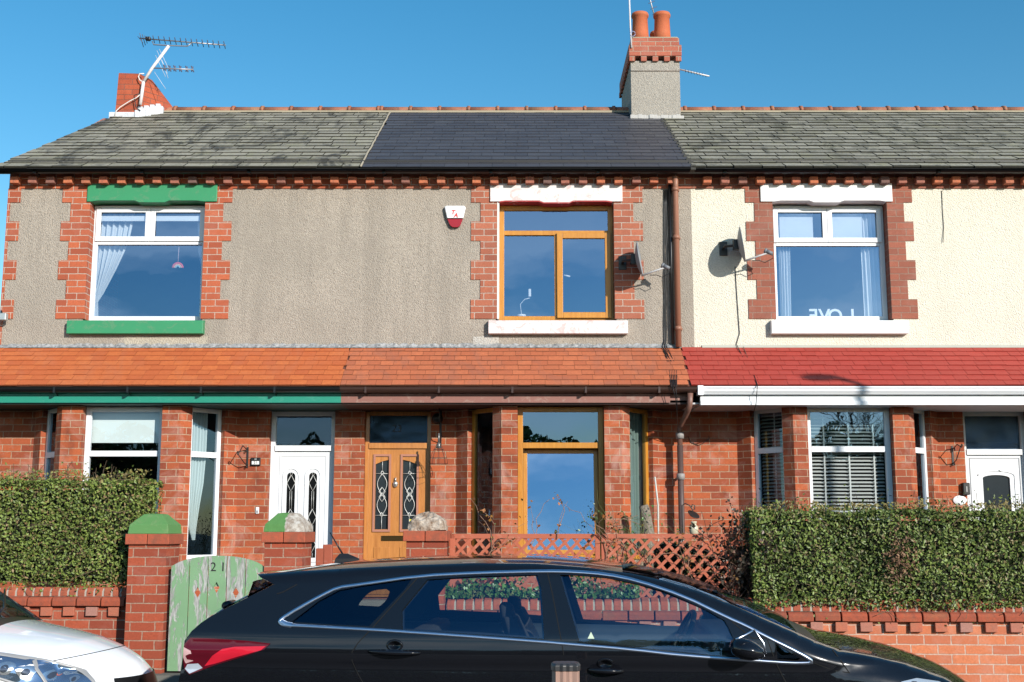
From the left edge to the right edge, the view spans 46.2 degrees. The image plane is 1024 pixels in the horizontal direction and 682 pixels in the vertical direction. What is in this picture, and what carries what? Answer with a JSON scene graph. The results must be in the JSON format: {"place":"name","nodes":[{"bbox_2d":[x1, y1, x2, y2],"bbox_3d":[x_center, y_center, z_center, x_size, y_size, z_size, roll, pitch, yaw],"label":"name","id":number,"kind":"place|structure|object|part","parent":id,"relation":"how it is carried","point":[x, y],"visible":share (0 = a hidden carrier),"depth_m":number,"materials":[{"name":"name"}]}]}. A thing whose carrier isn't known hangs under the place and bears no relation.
{"place":"outdoors","nodes":[
{"label":"outdoors","id":0,"kind":"place"},
{"bbox_2d":[156,672,179,681],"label":"path","id":1,"kind":"structure","parent":0,"point":[168,677],"depth_m":10.71,"materials":[{"name":"grey concrete"}]},
{"bbox_2d":[124,514,183,673],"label":"gate pillar","id":2,"kind":"structure","parent":1,"relation":"on","point":[154,541],"depth_m":10.99,"materials":[{"name":"brick"}]},
{"bbox_2d":[166,639,180,671],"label":"path","id":3,"kind":"structure","parent":0,"point":[167,657],"depth_m":10.98,"materials":[{"name":"grey concrete"}]},
{"bbox_2d":[261,513,314,570],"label":"gate pillar","id":4,"kind":"structure","parent":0,"point":[287,539],"depth_m":10.96,"materials":[{"name":"brick"}]},
{"bbox_2d":[167,556,263,670],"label":"garden gate","id":5,"kind":"structure","parent":4,"relation":"attached to","point":[190,576],"depth_m":10.96,"materials":[{"name":"green paint"}]},
{"bbox_2d":[0,0,1023,305],"label":"sky","id":6,"kind":"structure","parent":0,"point":[62,61],"materials":[{"name":"blue"}]},
{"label":"garden ground","id":7,"kind":"structure","parent":0,"visible":0},
{"bbox_2d":[0,73,390,604],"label":"terraced house","id":8,"kind":"structure","parent":7,"relation":"on","point":[240,334],"depth_m":15.15,"materials":[{"name":"brick"}]},
{"bbox_2d":[0,310,7,320],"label":"security light","id":9,"kind":"object","parent":8,"relation":"attached to","point":[3,316],"visible":1,"depth_m":14.93,"materials":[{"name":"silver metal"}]},
{"bbox_2d":[44,408,56,488],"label":"window","id":10,"kind":"structure","parent":8,"relation":"in","point":[48,454],"depth_m":14.71,"materials":[{"name":"white plastic"}]},
{"bbox_2d":[95,213,134,315],"bbox_3d":[-5.121,-1.010,15.465,0.513,1.523,0.078,0,-9,0],"label":"curtain","id":11,"kind":"object","parent":8,"relation":"hanging from","point":[109,258],"visible":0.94,"depth_m":15.48,"materials":[{"name":"white fabric"}]},
{"bbox_2d":[82,407,162,513],"bbox_3d":[-4.634,1.686,14.304,0.943,1.808,0.064,0,-9,0],"label":"window","id":12,"kind":"structure","parent":8,"relation":"in","point":[88,453],"depth_m":14.34,"materials":[{"name":"white plastic"}]},
{"bbox_2d":[92,412,159,442],"bbox_3d":[-4.634,1.028,14.483,0.847,0.401,0.005,0,-9,0],"label":"roller blind","id":13,"kind":"object","parent":8,"relation":"attached to","point":[125,427],"visible":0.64,"depth_m":14.48,"materials":[{"name":"fabric"}]},
{"bbox_2d":[89,206,204,319],"bbox_3d":[-4.641,-0.996,15.368,1.459,1.506,0.082,0,-9,0],"label":"window","id":14,"kind":"structure","parent":8,"relation":"in","point":[149,239],"depth_m":15.39,"materials":[{"name":"white plastic"}]},
{"bbox_2d":[101,216,199,221],"bbox_3d":[-4.694,-1.575,15.475,1.350,0.067,0.030,0,-9,0],"label":"blind rail","id":15,"kind":"object","parent":8,"relation":"attached to","point":[143,218],"visible":1,"depth_m":15.46,"materials":[{"name":"white plastic"}]},
{"bbox_2d":[114,33,225,116],"bbox_3d":[-5.235,-4.059,18.411,1.661,1.322,0.223,0,-9,0],"label":"tv aerial","id":16,"kind":"object","parent":8,"relation":"attached to","point":[146,38],"visible":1,"depth_m":18.42,"materials":[{"name":"metal"}]},
{"bbox_2d":[172,250,183,267],"bbox_3d":[-4.283,-1.076,15.412,0.150,0.283,0.016,0,-9,0],"label":"window ornament","id":17,"kind":"object","parent":8,"relation":"hanging from","point":[177,264],"depth_m":15.39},
{"bbox_2d":[188,412,207,539],"bbox_3d":[-3.845,1.581,14.537,0.057,1.636,0.290,-8,-12,42],"label":"curtain","id":18,"kind":"object","parent":8,"relation":"hanging from","point":[199,433],"visible":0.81,"depth_m":14.57,"materials":[{"name":"white fabric"}]},
{"bbox_2d":[197,213,201,263],"bbox_3d":[-4.011,-1.328,15.515,0.146,0.880,0.036,0,-9,0],"label":"curtain","id":19,"kind":"object","parent":8,"relation":"hanging from","point":[200,249],"visible":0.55,"depth_m":15.49,"materials":[{"name":"white fabric"}]},
{"bbox_2d":[186,407,221,558],"bbox_3d":[-3.744,1.718,14.507,0.054,1.808,0.459,-8,-12,42],"label":"window","id":20,"kind":"structure","parent":8,"relation":"in","point":[216,455],"depth_m":14.60,"materials":[{"name":"white plastic"}]},
{"bbox_2d":[237,445,248,467],"bbox_3d":[-3.289,1.404,14.643,0.026,0.272,0.357,-1,-9,8],"label":"basket bracket","id":21,"kind":"object","parent":8,"relation":"attached to","point":[247,455],"visible":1,"depth_m":14.79,"materials":[{"name":"black metal"}]},
{"bbox_2d":[251,458,260,465],"bbox_3d":[-3.156,1.486,14.789,0.120,0.100,0.036,0,-9,0],"label":"number plaque","id":22,"kind":"object","parent":8,"relation":"attached to","point":[255,461],"visible":1,"depth_m":14.78,"materials":[{"name":"white plastic"}]},
{"bbox_2d":[269,412,334,565],"bbox_3d":[-2.597,2.007,14.858,0.805,2.271,0.100,0,-9,0],"label":"door","id":23,"kind":"structure","parent":8,"relation":"in","point":[301,476],"depth_m":14.88,"materials":[{"name":"white plastic"}]},
{"bbox_2d":[316,548,323,564],"bbox_3d":[-1.810,2.449,11.311,0.090,0.980,0.050,-1,-9,4],"label":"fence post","id":24,"kind":"object","parent":7,"relation":"on","point":[319,556],"visible":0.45,"depth_m":11.35,"materials":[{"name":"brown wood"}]},
{"bbox_2d":[323,544,332,563],"bbox_3d":[-1.745,2.431,11.309,0.090,1.015,0.050,-1,-9,4],"label":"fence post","id":25,"kind":"object","parent":7,"relation":"on","point":[328,553],"visible":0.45,"depth_m":11.35,"materials":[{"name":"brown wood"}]},
{"bbox_2d":[340,11,698,617],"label":"terraced house","id":26,"kind":"structure","parent":7,"relation":"on","point":[552,389],"depth_m":15.15,"materials":[{"name":"brick"}]},
{"bbox_2d":[363,412,430,596],"bbox_3d":[-1.415,2.007,14.854,0.820,2.271,0.108,0,-9,0],"label":"door","id":27,"kind":"structure","parent":26,"relation":"in","point":[397,444],"depth_m":14.89,"materials":[{"name":"brown wood"}]},
{"bbox_2d":[432,413,442,423],"bbox_3d":[-0.925,0.956,14.840,0.140,0.140,0.100,0,-9,0],"label":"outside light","id":28,"kind":"object","parent":26,"relation":"attached to","point":[435,418],"visible":0.96,"depth_m":14.80,"materials":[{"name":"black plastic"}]},
{"bbox_2d":[439,408,441,444],"bbox_3d":[-0.882,0.999,14.685,0.024,0.526,0.392,0,-9,0],"label":"basket bracket","id":29,"kind":"object","parent":26,"relation":"attached to","point":[440,425],"visible":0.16,"depth_m":14.84,"materials":[{"name":"black metal"}]},
{"bbox_2d":[429,433,447,463],"bbox_3d":[-0.886,1.300,14.514,0.225,0.372,0.224,0,-9,0],"label":"wire lantern","id":30,"kind":"object","parent":29,"relation":"hanging from","point":[438,446],"visible":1,"depth_m":14.49,"materials":[{"name":"black metal"}]},
{"bbox_2d":[444,206,465,226],"bbox_3d":[-0.724,-1.584,15.256,0.272,0.292,0.065,0,-9,0],"label":"alarm box","id":31,"kind":"object","parent":26,"relation":"attached to","point":[455,211],"visible":1,"depth_m":15.23,"materials":[{"name":"white plastic"}]},
{"bbox_2d":[471,408,492,553],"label":"window","id":32,"kind":"structure","parent":26,"relation":"in","point":[475,413],"depth_m":14.66,"materials":[{"name":"brown wood"}]},
{"bbox_2d":[517,289,530,315],"bbox_3d":[0.148,-0.490,15.368,0.177,0.358,0.119,-4,-10,25],"label":"desk lamp","id":33,"kind":"object","parent":26,"relation":"on","point":[529,295],"visible":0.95,"depth_m":15.38,"materials":[{"name":"white metal"}]},
{"bbox_2d":[499,206,613,319],"bbox_3d":[0.566,-0.997,15.359,1.455,1.506,0.100,0,-9,0],"label":"window","id":34,"kind":"structure","parent":26,"relation":"in","point":[559,236],"depth_m":15.34,"materials":[{"name":"brown wood"}]},
{"bbox_2d":[518,407,604,558],"bbox_3d":[0.582,1.694,14.352,1.025,1.808,0.160,0,-9,0],"label":"window","id":35,"kind":"structure","parent":26,"relation":"in","point":[597,449],"depth_m":14.34,"materials":[{"name":"brown wood"}]},
{"bbox_2d":[628,0,634,47],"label":"tv aerial","id":36,"kind":"object","parent":26,"relation":"attached to","point":[631,36],"visible":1,"depth_m":18.47,"materials":[{"name":"silver metal"}]},
{"bbox_2d":[630,413,642,559],"bbox_3d":[1.434,1.718,14.571,0.057,1.897,0.460,-8,-12,42],"label":"curtain","id":37,"kind":"object","parent":26,"relation":"hanging from","point":[636,460],"visible":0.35,"depth_m":14.68,"materials":[{"name":"grey fabric"}]},
{"bbox_2d":[629,408,648,558],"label":"window","id":38,"kind":"structure","parent":26,"relation":"in","point":[632,410],"depth_m":14.68,"materials":[{"name":"brown wood"}]},
{"bbox_2d":[618,242,669,276],"bbox_3d":[1.647,-1.000,15.024,0.464,0.461,0.556,4,-10,-24],"label":"satellite dish","id":39,"kind":"object","parent":26,"relation":"attached to","point":[635,259],"visible":1,"depth_m":14.91,"materials":[{"name":"grey metal"}]},
{"bbox_2d":[661,189,678,432],"bbox_3d":[1.954,-0.447,14.635,0.198,3.160,0.926,0,-9,0],"label":"cable","id":40,"kind":"object","parent":26,"relation":"attached to","point":[665,238],"visible":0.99,"depth_m":15.12,"materials":[{"name":"black plastic"}]},
{"bbox_2d":[668,184,674,343],"bbox_3d":[2.009,-1.013,15.154,0.042,2.130,0.043,0,-9,0],"label":"soil pipe","id":41,"kind":"object","parent":26,"relation":"attached to","point":[671,263],"visible":1,"depth_m":15.13,"materials":[{"name":"black plastic"}]},
{"bbox_2d":[671,176,682,346],"bbox_3d":[2.074,-1.011,15.115,0.120,2.193,0.163,0,-9,0],"label":"downpipe","id":42,"kind":"object","parent":26,"relation":"attached to","point":[678,328],"visible":1,"depth_m":15.08,"materials":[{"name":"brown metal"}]},
{"bbox_2d":[676,393,692,551],"bbox_3d":[2.069,2.012,14.289,0.104,2.726,0.865,1,-9,-3],"label":"downpipe","id":43,"kind":"object","parent":26,"relation":"attached to","point":[680,475],"visible":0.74,"depth_m":14.57,"materials":[{"name":"brown plastic"}]},
{"bbox_2d":[680,69,708,76],"bbox_3d":[2.880,-4.288,19.145,0.524,0.228,0.172,-1,-9,9],"label":"tv aerial","id":44,"kind":"object","parent":26,"relation":"attached to","point":[691,72],"visible":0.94,"depth_m":19.14,"materials":[{"name":"silver metal"}]},
{"bbox_2d":[639,477,658,597],"bbox_3d":[1.581,2.385,13.797,0.230,1.639,0.145,0,-9,0],"label":"log","id":45,"kind":"object","parent":7,"relation":"on","point":[647,520],"visible":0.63,"depth_m":13.80,"materials":[{"name":"wood"}]},
{"bbox_2d":[570,494,731,596],"bbox_3d":[1.458,2.327,13.600,1.852,1.299,1.568,8,-12,-42],"label":"thin shrub","id":46,"kind":"object","parent":7,"relation":"on","point":[644,541],"visible":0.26,"depth_m":13.69,"materials":[{"name":"brown plant"}]},
{"bbox_2d":[681,503,699,541],"bbox_3d":[2.067,2.530,13.759,0.209,1.339,0.119,3,-9,-20],"label":"bird feeder","id":47,"kind":"object","parent":7,"relation":"on","point":[692,513],"visible":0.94,"depth_m":13.86,"materials":[{"name":"black metal"}]},
{"bbox_2d":[689,521,697,533],"bbox_3d":[2.095,2.163,13.832,0.104,0.170,0.104,0,-9,0],"label":"glass jar","id":48,"kind":"object","parent":47,"relation":"on","point":[692,530],"visible":0.62,"depth_m":13.79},
{"bbox_2d":[652,541,754,598],"bbox_3d":[1.787,2.350,11.224,0.962,0.956,0.485,-1,-9,4],"label":"evergreen shrub","id":49,"kind":"object","parent":7,"relation":"on","point":[673,558],"visible":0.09,"depth_m":11.12,"materials":[{"name":"green plant"}]},
{"bbox_2d":[664,488,790,601],"bbox_3d":[2.034,1.964,10.940,1.086,1.247,0.854,-6,-11,35],"label":"dead shrub","id":50,"kind":"object","parent":7,"relation":"on","point":[741,561],"visible":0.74,"depth_m":10.85,"materials":[{"name":"brown plant"}]},
{"bbox_2d":[661,106,1023,553],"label":"terraced house","id":51,"kind":"structure","parent":7,"relation":"on","point":[928,364],"depth_m":15.15,"materials":[{"name":"beige paint"}]},
{"bbox_2d":[719,227,772,262],"bbox_3d":[2.927,-1.183,15.053,0.464,0.461,0.556,4,-10,-24],"label":"satellite dish","id":52,"kind":"object","parent":51,"relation":"attached to","point":[737,244],"visible":1,"depth_m":14.93,"materials":[{"name":"grey metal"}]},
{"bbox_2d":[735,266,757,416],"bbox_3d":[2.868,-0.049,14.576,0.085,1.952,0.928,0,-9,-3],"label":"cable","id":53,"kind":"object","parent":51,"relation":"attached to","point":[738,337],"visible":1,"depth_m":15.04,"materials":[{"name":"black plastic"}]},
{"bbox_2d":[754,409,784,520],"bbox_3d":[3.147,1.718,14.507,0.054,1.808,0.459,8,-12,-42],"label":"window","id":54,"kind":"structure","parent":51,"relation":"in","point":[758,451],"depth_m":14.65,"materials":[{"name":"white plastic"}]},
{"bbox_2d":[761,413,784,519],"bbox_3d":[3.191,1.740,14.566,0.045,1.723,0.350,8,-12,-42],"label":"venetian blind","id":55,"kind":"object","parent":51,"relation":"attached to","point":[775,458],"visible":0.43,"depth_m":14.62,"materials":[{"name":"white plastic"}]},
{"bbox_2d":[778,213,790,315],"bbox_3d":[3.514,-1.002,15.464,0.163,1.539,0.057,0,-9,0],"label":"curtain","id":56,"kind":"object","parent":51,"relation":"hanging from","point":[784,279],"visible":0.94,"depth_m":15.43,"materials":[{"name":"white fabric"}]},
{"bbox_2d":[779,213,812,237],"bbox_3d":[3.665,-1.471,15.494,0.431,0.389,0.040,0,-9,0],"label":"roller blind","id":57,"kind":"object","parent":51,"relation":"attached to","point":[795,225],"visible":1,"depth_m":15.49,"materials":[{"name":"white fabric"}]},
{"bbox_2d":[809,309,816,315],"bbox_3d":[3.843,-0.324,15.330,0.101,0.168,0.024,0,-9,0],"label":"sign letter","id":58,"kind":"object","parent":51,"relation":"on","point":[815,312],"visible":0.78,"depth_m":15.33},
{"bbox_2d":[818,309,829,315],"bbox_3d":[3.985,-0.324,15.330,0.154,0.170,0.024,0,-9,0],"label":"sign letter","id":59,"kind":"object","parent":51,"relation":"on","point":[821,313],"visible":0.76,"depth_m":15.32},
{"bbox_2d":[773,206,887,319],"bbox_3d":[4.046,-0.996,15.368,1.451,1.506,0.082,0,-9,0],"label":"window","id":60,"kind":"structure","parent":51,"relation":"in","point":[827,240],"depth_m":15.38,"materials":[{"name":"white plastic"}]},
{"bbox_2d":[828,309,841,315],"bbox_3d":[4.122,-0.324,15.330,0.180,0.173,0.024,0,-9,0],"label":"sign letter","id":61,"kind":"object","parent":51,"relation":"on","point":[835,310],"visible":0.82,"depth_m":15.33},
{"bbox_2d":[832,213,862,237],"bbox_3d":[4.316,-1.471,15.494,0.399,0.389,0.040,0,-9,0],"label":"roller blind","id":62,"kind":"object","parent":51,"relation":"attached to","point":[846,225],"visible":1,"depth_m":15.49,"materials":[{"name":"white fabric"}]},
{"bbox_2d":[810,412,885,519],"bbox_3d":[4.019,1.712,14.390,0.894,1.723,0.045,0,-9,0],"label":"venetian blind","id":63,"kind":"object","parent":51,"relation":"attached to","point":[849,461],"visible":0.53,"depth_m":14.42,"materials":[{"name":"white plastic"}]},
{"bbox_2d":[807,408,893,520],"bbox_3d":[4.019,1.686,14.304,1.010,1.808,0.064,0,-9,0],"label":"window","id":64,"kind":"structure","parent":51,"relation":"in","point":[886,448],"depth_m":14.34,"materials":[{"name":"white plastic"}]},
{"bbox_2d":[861,213,881,315],"bbox_3d":[4.645,-1.002,15.464,0.309,1.539,0.057,0,-9,0],"label":"curtain","id":65,"kind":"object","parent":51,"relation":"hanging from","point":[871,280],"visible":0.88,"depth_m":15.44,"materials":[{"name":"white fabric"}]},
{"bbox_2d":[913,409,928,519],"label":"window","id":66,"kind":"structure","parent":51,"relation":"in","point":[922,450],"depth_m":14.67,"materials":[{"name":"white plastic"}]},
{"bbox_2d":[942,201,943,239],"bbox_3d":[5.475,-1.585,15.276,0.036,0.682,0.009,4,-10,-24],"label":"cable","id":67,"kind":"object","parent":51,"relation":"attached to","point":[943,221],"visible":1,"depth_m":15.27,"materials":[{"name":"black plastic"}]},
{"bbox_2d":[951,444,962,465],"bbox_3d":[5.441,1.383,14.666,0.032,0.257,0.312,0,-9,0],"label":"basket bracket","id":68,"kind":"object","parent":51,"relation":"attached to","point":[952,451],"visible":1,"depth_m":14.79,"materials":[{"name":"black metal"}]},
{"bbox_2d":[953,496,966,504],"bbox_3d":[5.491,1.953,14.726,0.170,0.116,0.017,0,-9,0],"label":"house sign","id":69,"kind":"object","parent":51,"relation":"attached to","point":[958,499],"visible":0.93,"depth_m":14.72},
{"bbox_2d":[961,483,969,494],"bbox_3d":[5.565,1.812,14.724,0.090,0.150,0.063,0,-9,0],"label":"letterbox","id":70,"kind":"object","parent":51,"relation":"attached to","point":[965,488],"visible":1,"depth_m":14.70,"materials":[{"name":"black metal"}]},
{"bbox_2d":[963,412,1023,520],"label":"door","id":71,"kind":"structure","parent":51,"relation":"in","point":[993,441],"depth_m":14.91,"materials":[{"name":"white plastic"}]},
{"bbox_2d":[740,470,1023,634],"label":"hedge","id":72,"kind":"object","parent":7,"relation":"on","point":[946,557],"visible":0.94,"depth_m":10.67,"materials":[{"name":"green plant"}]},
{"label":"pavement","id":73,"kind":"structure","parent":0,"visible":0},
{"bbox_2d":[0,587,126,644],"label":"garden wall","id":74,"kind":"structure","parent":73,"relation":"on","point":[102,612],"depth_m":11.17,"materials":[{"name":"brick"}]},
{"bbox_2d":[0,445,164,595],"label":"hedge","id":75,"kind":"object","parent":74,"relation":"on","point":[59,535],"visible":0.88,"depth_m":11.34,"materials":[{"name":"green plant"}]},
{"bbox_2d":[403,511,451,609],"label":"gate pillar","id":76,"kind":"structure","parent":73,"relation":"on","point":[427,533],"depth_m":10.88,"materials":[{"name":"brick"}]},
{"bbox_2d":[447,596,1023,681],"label":"garden wall","id":77,"kind":"structure","parent":73,"relation":"on","point":[988,646],"depth_m":10.56,"materials":[{"name":"brick"}]},
{"bbox_2d":[450,534,599,597],"bbox_3d":[0.117,2.108,11.022,1.383,0.669,0.030,-1,-9,4],"label":"lattice fence","id":78,"kind":"object","parent":77,"relation":"on","point":[525,537],"visible":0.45,"depth_m":11.04,"materials":[{"name":"brown wood"}]},
{"bbox_2d":[465,492,629,554],"bbox_3d":[0.328,1.686,11.121,1.523,0.579,0.455,-1,-9,6],"label":"climbing plant","id":79,"kind":"object","parent":78,"relation":"attached to","point":[593,518],"visible":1,"depth_m":11.04,"materials":[{"name":"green plant"}]},
{"bbox_2d":[445,576,639,598],"bbox_3d":[0.254,2.195,10.915,1.816,0.305,0.143,-1,-9,4],"label":"ivy","id":80,"kind":"object","parent":77,"relation":"on","point":[469,590],"visible":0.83,"depth_m":10.89,"materials":[{"name":"green plant"}]},
{"bbox_2d":[601,534,739,598],"bbox_3d":[1.440,2.092,10.938,1.247,0.664,0.030,-1,-9,4],"label":"lattice fence","id":81,"kind":"object","parent":77,"relation":"on","point":[675,537],"visible":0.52,"depth_m":10.95,"materials":[{"name":"brown wood"}]},
{"bbox_2d":[564,504,738,591],"bbox_3d":[1.309,1.919,11.061,1.586,0.830,0.591,-2,-9,12],"label":"climbing plant","id":82,"kind":"object","parent":81,"relation":"attached to","point":[681,556],"visible":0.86,"depth_m":10.91,"materials":[{"name":"brown plant"}]},
{"label":"road","id":83,"kind":"structure","parent":0,"visible":0},
{"bbox_2d":[0,589,157,681],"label":"parked car","id":84,"kind":"object","parent":83,"relation":"on","point":[34,648],"visible":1,"depth_m":7.87,"materials":[{"name":"white paint"}]},
{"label":"side window","id":85,"kind":"part","parent":84,"relation":"part of","materials":[{"name":"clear glass"}]},
{"bbox_2d":[551,661,579,681],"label":"wooden post","id":86,"kind":"object","parent":83,"relation":"on","point":[565,671],"visible":1,"depth_m":3.98,"materials":[{"name":"brown wood"}]},
{"bbox_2d":[179,532,968,681],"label":"parked car","id":87,"kind":"object","parent":83,"relation":"on","point":[317,623],"visible":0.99,"depth_m":7.21,"materials":[{"name":"black paint"}]},
{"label":"rear window","id":88,"kind":"part","parent":87,"relation":"part of","materials":[{"name":"black glass"}]},
{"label":"quarter window","id":89,"kind":"part","parent":87,"relation":"part of","materials":[{"name":"black glass"}]}
]}

